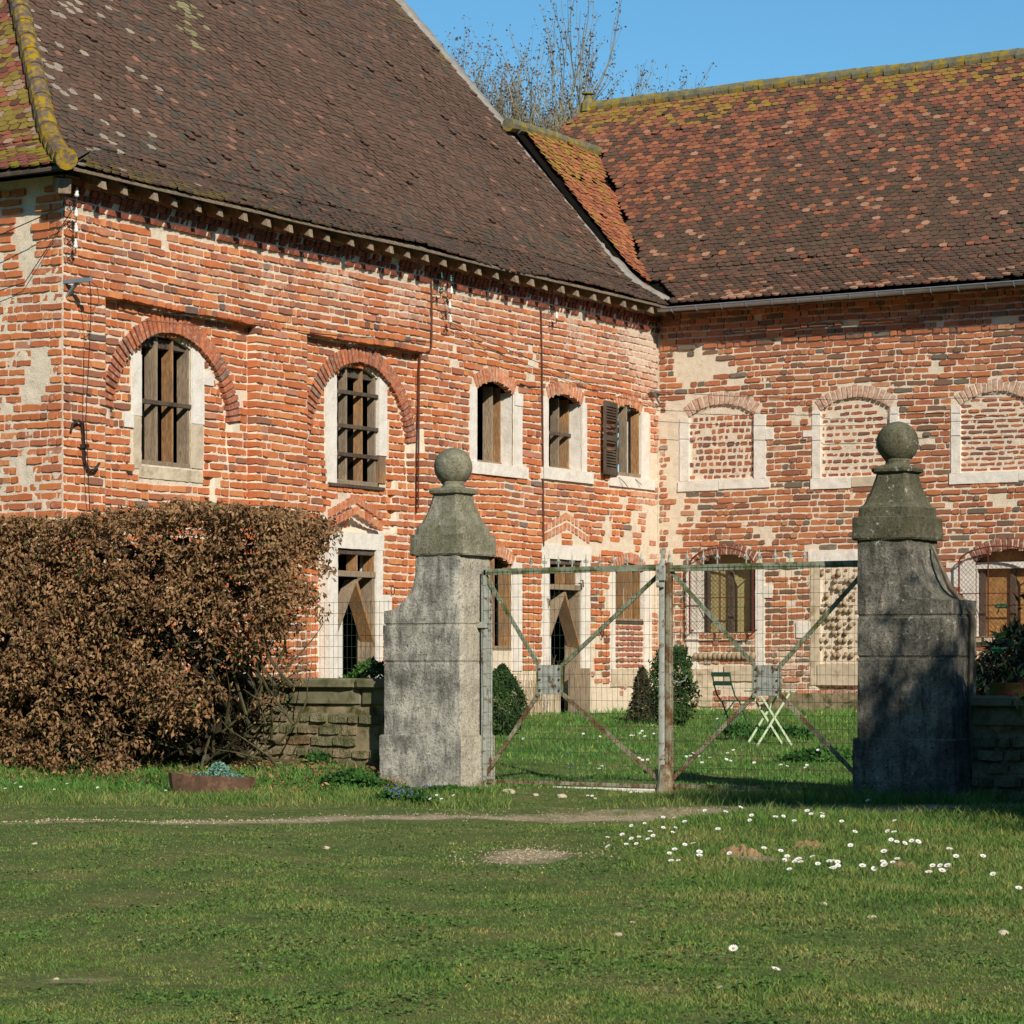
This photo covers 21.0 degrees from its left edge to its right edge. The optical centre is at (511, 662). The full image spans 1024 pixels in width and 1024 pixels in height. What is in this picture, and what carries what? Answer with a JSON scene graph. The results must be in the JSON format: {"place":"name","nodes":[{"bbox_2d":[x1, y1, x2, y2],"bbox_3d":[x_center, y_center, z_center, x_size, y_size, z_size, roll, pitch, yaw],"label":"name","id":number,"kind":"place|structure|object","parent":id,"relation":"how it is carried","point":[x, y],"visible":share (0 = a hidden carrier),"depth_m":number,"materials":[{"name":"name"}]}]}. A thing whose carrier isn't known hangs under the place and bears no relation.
{"place":"outdoors","nodes":[
{"label":"outdoors","id":0,"kind":"place"},
{"bbox_2d":[1,801,1011,872],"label":"gravel","id":1,"kind":"structure","parent":0,"point":[189,821],"depth_m":22.76,"materials":[{"name":"beige gravel"}]},
{"bbox_2d":[0,712,1023,1023],"bbox_3d":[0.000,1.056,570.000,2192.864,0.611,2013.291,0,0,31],"label":"ground","id":2,"kind":"structure","parent":0,"point":[264,812],"depth_m":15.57,"materials":[{"name":"green plant"}]},
{"bbox_2d":[0,497,343,778],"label":"beech hedge","id":3,"kind":"object","parent":2,"relation":"on","point":[50,658],"visible":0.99,"depth_m":29.60,"materials":[{"name":"brown plant"}]},
{"bbox_2d":[0,678,383,768],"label":"wall","id":4,"kind":"structure","parent":2,"relation":"on","point":[340,720],"depth_m":29.66,"materials":[{"name":"stone"}]},
{"bbox_2d":[339,656,383,677],"bbox_3d":[-1.479,0.240,30.133,1.188,0.636,0.564,0,0,31],"label":"weed clump","id":5,"kind":"object","parent":4,"relation":"on","point":[372,668],"visible":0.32,"depth_m":30.12,"materials":[{"name":"green plant"}]},
{"bbox_2d":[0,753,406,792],"bbox_3d":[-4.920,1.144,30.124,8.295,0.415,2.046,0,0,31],"label":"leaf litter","id":6,"kind":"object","parent":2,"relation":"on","point":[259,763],"visible":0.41,"depth_m":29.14,"materials":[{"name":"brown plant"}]},
{"bbox_2d":[0,756,420,793],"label":"tall grass","id":7,"kind":"structure","parent":2,"relation":"on","point":[42,781],"depth_m":28.55,"materials":[{"name":"green plant"}]},
{"bbox_2d":[168,772,255,793],"bbox_3d":[-3.009,1.245,27.646,0.880,0.285,0.390,0,0,0],"label":"metal planter","id":8,"kind":"object","parent":2,"relation":"on","point":[184,781],"visible":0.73,"depth_m":27.48,"materials":[{"name":"brown metal"}]},
{"bbox_2d":[191,761,244,776],"bbox_3d":[-2.953,1.103,27.651,0.573,0.236,0.351,0,0,-6],"label":"stonecrop","id":9,"kind":"object","parent":8,"relation":"in","point":[217,768],"visible":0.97,"depth_m":27.57,"materials":[{"name":"green plant"}]},
{"bbox_2d":[298,750,337,764],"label":"weed clump","id":10,"kind":"object","parent":2,"relation":"on","point":[319,756],"visible":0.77,"depth_m":29.53,"materials":[{"name":"green plant"}]},
{"bbox_2d":[244,600,402,677],"bbox_3d":[-1.868,0.064,30.432,2.707,1.488,0.013,0,0,31],"label":"wire fence","id":11,"kind":"object","parent":2,"relation":"on","point":[333,646],"visible":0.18,"depth_m":30.49,"materials":[{"name":"grey metal"}]},
{"bbox_2d":[0,0,670,714],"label":"brick barn","id":12,"kind":"structure","parent":2,"relation":"on","point":[342,172],"depth_m":42.74,"materials":[{"name":"red brick"}]},
{"bbox_2d":[0,209,72,290],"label":"cable","id":13,"kind":"object","parent":12,"relation":"attached to","point":[42,255],"visible":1,"depth_m":36.49,"materials":[{"name":"metal"}]},
{"bbox_2d":[65,187,78,258],"bbox_3d":[-5.814,-5.794,36.425,0.205,0.960,0.083,0,0,31],"label":"insulator set","id":14,"kind":"object","parent":12,"relation":"attached to","point":[76,215],"visible":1,"depth_m":36.38,"materials":[{"name":"white ceramic"}]},
{"bbox_2d":[0,203,76,234],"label":"cable","id":15,"kind":"object","parent":14,"relation":"attached to","point":[38,217],"visible":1,"depth_m":36.23,"materials":[{"name":"metal"}]},
{"bbox_2d":[63,277,98,509],"bbox_3d":[-5.635,-3.535,36.457,0.496,3.045,0.367,0,0,31],"label":"wall bracket","id":16,"kind":"object","parent":12,"relation":"attached to","point":[77,281],"depth_m":36.40,"materials":[{"name":"metal"}]},
{"bbox_2d":[70,419,99,471],"bbox_3d":[-5.678,-2.889,36.706,0.144,0.691,0.568,0,0,31],"label":"wall anchor","id":17,"kind":"object","parent":12,"relation":"attached to","point":[83,445],"depth_m":36.68,"materials":[{"name":"metal"}]},
{"bbox_2d":[123,336,213,482],"bbox_3d":[-4.924,-3.611,38.745,0.310,2.110,2.005,0,0,31],"label":"window","id":18,"kind":"structure","parent":12,"relation":"in","point":[198,378],"depth_m":38.84,"materials":[{"name":"beige stone"}]},
{"bbox_2d":[147,311,430,341],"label":"cable","id":19,"kind":"object","parent":12,"relation":"attached to","point":[282,327],"visible":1,"depth_m":40.67,"materials":[{"name":"metal"}]},
{"bbox_2d":[318,531,391,677],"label":"barn door","id":20,"kind":"structure","parent":12,"relation":"in","point":[367,588],"depth_m":42.37,"materials":[{"name":"beige stone"}]},
{"bbox_2d":[325,366,386,490],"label":"window","id":21,"kind":"structure","parent":12,"relation":"in","point":[376,394],"depth_m":42.81,"materials":[{"name":"beige stone"}]},
{"bbox_2d":[417,281,432,508],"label":"wall conduit","id":22,"kind":"object","parent":12,"relation":"attached to","point":[429,350],"depth_m":43.79,"materials":[{"name":"metal"}]},
{"bbox_2d":[433,271,452,330],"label":"insulator set","id":23,"kind":"object","parent":12,"relation":"attached to","point":[451,293],"visible":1,"depth_m":44.18,"materials":[{"name":"white ceramic"}]},
{"bbox_2d":[469,386,528,478],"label":"window","id":24,"kind":"structure","parent":12,"relation":"in","point":[502,414],"depth_m":46.20,"materials":[{"name":"beige stone"}]},
{"bbox_2d":[490,559,521,670],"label":"window","id":25,"kind":"structure","parent":12,"relation":"in","point":[504,591],"depth_m":46.19,"materials":[{"name":"beige stone"}]},
{"bbox_2d":[448,322,589,384],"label":"cable","id":26,"kind":"object","parent":12,"relation":"attached to","point":[516,361],"visible":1,"depth_m":46.05,"materials":[{"name":"metal"}]},
{"bbox_2d":[520,383,541,387],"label":"wall conduit","id":27,"kind":"object","parent":12,"relation":"attached to","point":[530,386],"depth_m":46.55,"materials":[{"name":"metal"}]},
{"bbox_2d":[540,306,544,545],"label":"wall conduit","id":28,"kind":"object","parent":12,"relation":"attached to","point":[542,417],"depth_m":46.91,"materials":[{"name":"metal"}]},
{"bbox_2d":[547,297,557,327],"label":"insulator set","id":29,"kind":"object","parent":12,"relation":"attached to","point":[556,313],"visible":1,"depth_m":47.05,"materials":[{"name":"white ceramic"}]},
{"bbox_2d":[452,323,668,397],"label":"cable","id":30,"kind":"object","parent":12,"relation":"attached to","point":[557,370],"visible":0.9,"depth_m":47.25,"materials":[{"name":"metal"}]},
{"bbox_2d":[540,543,591,713],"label":"barn door","id":31,"kind":"structure","parent":12,"relation":"in","point":[570,618],"depth_m":47.92,"materials":[{"name":"beige stone"}]},
{"bbox_2d":[540,397,593,483],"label":"window","id":32,"kind":"structure","parent":12,"relation":"in","point":[566,451],"depth_m":48.16,"materials":[{"name":"beige stone"}]},
{"bbox_2d":[609,571,651,686],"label":"window","id":33,"kind":"structure","parent":12,"relation":"in","point":[641,604],"depth_m":49.72,"materials":[{"name":"beige stone"}]},
{"bbox_2d":[608,407,654,489],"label":"window","id":34,"kind":"structure","parent":12,"relation":"in","point":[633,426],"depth_m":49.95,"materials":[{"name":"beige stone"}]},
{"bbox_2d":[316,766,398,791],"bbox_3d":[-1.679,1.216,28.067,1.160,0.327,0.572,0,0,31],"label":"weed clump","id":35,"kind":"object","parent":2,"relation":"on","point":[352,776],"visible":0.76,"depth_m":27.88,"materials":[{"name":"green plant"}]},
{"bbox_2d":[367,785,444,805],"bbox_3d":[-1.007,1.267,25.617,0.844,0.264,0.445,0,0,31],"label":"weed clump","id":36,"kind":"object","parent":2,"relation":"on","point":[412,797],"visible":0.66,"depth_m":25.52,"materials":[{"name":"green plant"}]},
{"bbox_2d":[384,780,429,797],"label":"violet flowers","id":37,"kind":"object","parent":2,"relation":"on","point":[408,789],"visible":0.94,"depth_m":25.26,"materials":[{"name":"purple plant"}]},
{"bbox_2d":[1,705,857,789],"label":"tall grass","id":38,"kind":"structure","parent":2,"relation":"on","point":[700,710],"depth_m":35.09,"materials":[{"name":"green plant"}]},
{"bbox_2d":[379,448,495,788],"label":"gate pillar","id":39,"kind":"structure","parent":2,"relation":"on","point":[431,735],"depth_m":28.62,"materials":[{"name":"stone"}]},
{"bbox_2d":[476,622,488,627],"bbox_3d":[-0.305,-0.390,28.703,0.130,0.060,0.100,0,0,31],"label":"hinge bracket","id":40,"kind":"object","parent":39,"relation":"attached to","point":[482,625],"visible":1,"depth_m":28.66,"materials":[{"name":"metal"}]},
{"bbox_2d":[481,553,658,788],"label":"metal gate","id":41,"kind":"structure","parent":39,"relation":"attached to","point":[549,679],"depth_m":28.29,"materials":[{"name":"metal"}]},
{"bbox_2d":[421,783,483,794],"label":"weed clump","id":42,"kind":"object","parent":2,"relation":"on","point":[440,787],"visible":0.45,"depth_m":27.34,"materials":[{"name":"green plant"}]},
{"bbox_2d":[436,27,501,89],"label":"bare tree","id":43,"kind":"object","parent":2,"relation":"on","point":[477,54],"visible":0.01,"depth_m":86.70,"materials":[{"name":"brown plant"}]},
{"bbox_2d":[440,15,565,131],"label":"bare tree","id":44,"kind":"object","parent":2,"relation":"on","point":[482,84],"visible":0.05,"depth_m":80.22,"materials":[{"name":"brown plant"}]},
{"bbox_2d":[503,789,514,793],"bbox_3d":[-0.028,1.269,27.061,0.129,0.064,0.114,0,0,31],"label":"stone","id":45,"kind":"object","parent":2,"relation":"on","point":[512,791],"visible":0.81,"depth_m":27.02,"materials":[{"name":"beige stone"}]},
{"bbox_2d":[492,663,529,735],"bbox_3d":[-0.101,0.556,38.629,0.788,1.116,0.800,0,0,-27],"label":"box bush","id":46,"kind":"object","parent":2,"relation":"on","point":[506,677],"visible":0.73,"depth_m":38.48,"materials":[{"name":"green plant"}]},
{"bbox_2d":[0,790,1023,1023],"bbox_3d":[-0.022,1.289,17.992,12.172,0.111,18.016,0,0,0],"label":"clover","id":47,"kind":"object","parent":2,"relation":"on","point":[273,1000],"visible":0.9,"depth_m":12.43,"materials":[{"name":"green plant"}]},
{"bbox_2d":[524,654,546,714],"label":"dry stalks","id":48,"kind":"object","parent":2,"relation":"on","point":[536,704],"visible":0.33,"depth_m":46.09,"materials":[{"name":"beige plant"}]},
{"bbox_2d":[533,655,565,714],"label":"dry stalks","id":49,"kind":"object","parent":2,"relation":"on","point":[548,696],"visible":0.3,"depth_m":46.59,"materials":[{"name":"beige plant"}]},
{"bbox_2d":[475,70,625,590],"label":"bare tree","id":50,"kind":"object","parent":2,"relation":"on","point":[541,118],"visible":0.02,"depth_m":82.25,"materials":[{"name":"brown plant"}]},
{"bbox_2d":[481,39,626,131],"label":"bare tree","id":51,"kind":"object","parent":2,"relation":"on","point":[546,94],"visible":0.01,"depth_m":78.34,"materials":[{"name":"brown plant"}]},
{"bbox_2d":[556,794,566,797],"bbox_3d":[0.478,1.283,26.430,0.102,0.051,0.083,0,0,-26],"label":"stone","id":52,"kind":"object","parent":2,"relation":"on","point":[561,795],"visible":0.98,"depth_m":26.40,"materials":[{"name":"beige stone"}]},
{"bbox_2d":[491,0,657,417],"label":"bare tree","id":53,"kind":"object","parent":2,"relation":"on","point":[580,91],"visible":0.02,"depth_m":67.79,"materials":[{"name":"brown plant"}]},
{"bbox_2d":[528,57,680,463],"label":"bare tree","id":54,"kind":"object","parent":2,"relation":"on","point":[638,83],"visible":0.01,"depth_m":86.30,"materials":[{"name":"brown plant"}]},
{"bbox_2d":[555,786,654,792],"bbox_3d":[0.919,1.292,27.849,1.150,0.055,0.100,0,0,31],"label":"sill stone","id":55,"kind":"object","parent":2,"relation":"on","point":[634,789],"visible":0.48,"depth_m":27.68,"materials":[{"name":"stone"}]},
{"bbox_2d":[611,87,635,564],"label":"bare tree","id":56,"kind":"object","parent":2,"relation":"on","point":[628,409],"depth_m":88.90,"materials":[{"name":"brown plant"}]},
{"bbox_2d":[624,665,657,721],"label":"dwarf conifer","id":57,"kind":"object","parent":2,"relation":"on","point":[641,684],"visible":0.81,"depth_m":43.34,"materials":[{"name":"green plant"}]},
{"bbox_2d":[615,62,716,585],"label":"bare tree","id":58,"kind":"object","parent":2,"relation":"on","point":[681,89],"visible":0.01,"depth_m":79.66,"materials":[{"name":"brown plant"}]},
{"bbox_2d":[656,551,686,793],"bbox_3d":[1.592,0.140,27.527,0.339,2.520,0.149,0,0,31],"label":"gate post","id":59,"kind":"object","parent":2,"relation":"on","point":[664,578],"visible":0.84,"depth_m":27.54,"materials":[{"name":"paint"}]},
{"bbox_2d":[644,645,702,725],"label":"evergreen shrub","id":60,"kind":"object","parent":2,"relation":"on","point":[678,710],"visible":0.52,"depth_m":41.27,"materials":[{"name":"green plant"}]},
{"bbox_2d":[711,672,747,729],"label":"folding chair","id":61,"kind":"object","parent":2,"relation":"on","point":[725,683],"visible":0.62,"depth_m":40.14,"materials":[{"name":"green paint"}]},
{"bbox_2d":[729,944,737,971],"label":"daisy","id":62,"kind":"object","parent":2,"relation":"on","point":[732,947],"visible":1,"depth_m":11.22,"materials":[{"name":"white plant"}]},
{"bbox_2d":[719,844,763,855],"bbox_3d":[1.542,1.273,18.684,0.384,0.095,0.312,0,0,31],"label":"earth clod","id":63,"kind":"object","parent":2,"relation":"on","point":[733,849],"visible":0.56,"depth_m":18.61,"materials":[{"name":"brown soil"}]},
{"bbox_2d":[715,721,771,736],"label":"weed clump","id":64,"kind":"object","parent":2,"relation":"on","point":[736,732],"visible":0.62,"depth_m":38.32,"materials":[{"name":"green plant"}]},
{"bbox_2d":[502,48,1023,712],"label":"brick wing","id":65,"kind":"structure","parent":2,"relation":"on","point":[822,244],"depth_m":49.57,"materials":[{"name":"red brick"}]},
{"bbox_2d":[650,390,660,405],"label":"wall bracket","id":66,"kind":"object","parent":65,"relation":"attached to","point":[655,395],"depth_m":50.27,"materials":[{"name":"metal"}]},
{"bbox_2d":[678,414,773,491],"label":"blocked window","id":67,"kind":"structure","parent":65,"relation":"in","point":[761,434],"depth_m":49.67,"materials":[{"name":"stone"}]},
{"bbox_2d":[686,547,772,668],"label":"barred window","id":68,"kind":"structure","parent":65,"relation":"in","point":[737,593],"depth_m":49.94,"materials":[{"name":"beige stone"}]},
{"bbox_2d":[796,549,857,684],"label":"blocked doorway","id":69,"kind":"structure","parent":65,"relation":"in","point":[842,674],"depth_m":48.80,"materials":[{"name":"stone"}]},
{"bbox_2d":[661,392,1001,400],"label":"cable","id":70,"kind":"object","parent":65,"relation":"attached to","point":[840,400],"visible":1,"depth_m":48.47,"materials":[{"name":"metal"}]},
{"bbox_2d":[656,418,1022,425],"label":"cable","id":71,"kind":"object","parent":65,"relation":"attached to","point":[845,425],"visible":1,"depth_m":48.92,"materials":[{"name":"metal"}]},
{"bbox_2d":[803,407,909,488],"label":"blocked window","id":72,"kind":"structure","parent":65,"relation":"in","point":[846,482],"depth_m":48.78,"materials":[{"name":"stone"}]},
{"bbox_2d":[946,546,1023,642],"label":"barred window","id":73,"kind":"structure","parent":65,"relation":"in","point":[993,580],"depth_m":47.30,"materials":[{"name":"beige stone"}]},
{"bbox_2d":[949,406,1023,484],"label":"blocked window","id":74,"kind":"structure","parent":65,"relation":"in","point":[958,477],"depth_m":47.41,"materials":[{"name":"stone"}]},
{"bbox_2d":[744,690,794,745],"bbox_3d":[3.434,0.741,36.745,0.540,0.735,0.500,0,0,-15],"label":"folding table","id":75,"kind":"object","parent":2,"relation":"on","point":[772,720],"visible":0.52,"depth_m":36.63,"materials":[{"name":"green paint"}]},
{"bbox_2d":[759,723,828,740],"bbox_3d":[3.767,0.969,38.401,1.432,0.291,0.571,0,0,31],"label":"weed clump","id":76,"kind":"object","parent":2,"relation":"on","point":[795,731],"visible":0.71,"depth_m":38.23,"materials":[{"name":"green plant"}]},
{"bbox_2d":[790,840,824,848],"bbox_3d":[2.082,1.282,19.366,0.320,0.078,0.260,0,0,31],"label":"earth clod","id":77,"kind":"object","parent":2,"relation":"on","point":[815,842],"visible":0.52,"depth_m":19.34,"materials":[{"name":"brown soil"}]},
{"bbox_2d":[775,745,852,762],"bbox_3d":[3.868,1.152,34.048,1.465,0.296,0.565,0,0,31],"label":"weed clump","id":78,"kind":"object","parent":2,"relation":"on","point":[826,753],"visible":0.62,"depth_m":33.98,"materials":[{"name":"green plant"}]},
{"bbox_2d":[675,779,1023,835],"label":"tall grass","id":79,"kind":"structure","parent":2,"relation":"on","point":[810,791],"depth_m":25.22,"materials":[{"name":"green plant"}]},
{"bbox_2d":[881,862,890,881],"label":"daisy","id":80,"kind":"object","parent":2,"relation":"on","point":[884,864],"visible":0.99,"depth_m":15.62,"materials":[{"name":"white plant"}]},
{"bbox_2d":[888,861,920,869],"bbox_3d":[2.507,1.305,17.639,0.288,0.066,0.234,0,0,31],"label":"earth clod","id":81,"kind":"object","parent":2,"relation":"on","point":[904,864],"visible":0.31,"depth_m":17.64,"materials":[{"name":"brown soil"}]},
{"bbox_2d":[852,421,975,800],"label":"gate pillar","id":82,"kind":"structure","parent":2,"relation":"on","point":[913,652],"depth_m":25.88,"materials":[{"name":"stone"}]},
{"bbox_2d":[669,548,857,793],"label":"metal gate","id":83,"kind":"structure","parent":82,"relation":"attached to","point":[766,680],"depth_m":27.00,"materials":[{"name":"metal"}]},
{"bbox_2d":[931,546,974,768],"bbox_3d":[4.145,-0.053,25.968,0.438,2.108,0.106,0,0,28],"label":"ivy stem","id":84,"kind":"object","parent":82,"relation":"attached to","point":[955,594],"visible":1,"depth_m":25.88,"materials":[{"name":"brown plant"}]},
{"bbox_2d":[976,662,1009,694],"bbox_3d":[6.120,0.626,34.933,1.201,1.407,1.321,0,0,42],"label":"oleander","id":85,"kind":"object","parent":2,"relation":"on","point":[987,673],"visible":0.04,"depth_m":34.82,"materials":[{"name":"green plant"}]},
{"bbox_2d":[970,695,1023,802],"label":"wall","id":86,"kind":"structure","parent":2,"relation":"on","point":[997,742],"depth_m":25.68,"materials":[{"name":"stone"}]},
{"bbox_2d":[989,683,1023,694],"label":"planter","id":87,"kind":"object","parent":86,"relation":"on","point":[1000,688],"visible":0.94,"depth_m":25.67,"materials":[{"name":"brown"}]},
{"bbox_2d":[975,615,1023,695],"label":"oleander","id":88,"kind":"object","parent":2,"relation":"on","point":[995,658],"visible":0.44,"depth_m":32.50,"materials":[{"name":"green plant"}]},
{"bbox_2d":[997,930,1008,935],"bbox_3d":[2.319,1.277,13.006,0.056,0.033,0.062,0,0,-12],"label":"stone","id":89,"kind":"object","parent":2,"relation":"on","point":[1002,932],"visible":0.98,"depth_m":12.98,"materials":[{"name":"beige stone"}]},
{"bbox_2d":[996,593,1023,794],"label":"laurel bush","id":90,"kind":"object","parent":2,"relation":"on","point":[1020,666],"visible":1,"depth_m":21.57,"materials":[{"name":"green plant"}]},
{"bbox_2d":[404,0,1023,471],"label":"sky","id":91,"kind":"structure","parent":0,"point":[746,40],"materials":[{"name":"blue"}]},
{"bbox_2d":[990,647,1016,651],"bbox_3d":[7.249,-0.123,24.735,6.400,0.053,0.037,0,0,31],"label":"fence wire","id":92,"kind":"object","parent":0,"point":[997,648],"visible":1,"depth_m":26.32,"materials":[{"name":"green plastic"}]},
{"bbox_2d":[984,603,1023,607],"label":"fence wire","id":93,"kind":"object","parent":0,"point":[1003,605],"visible":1,"depth_m":26.30,"materials":[{"name":"green metal"}]}
]}

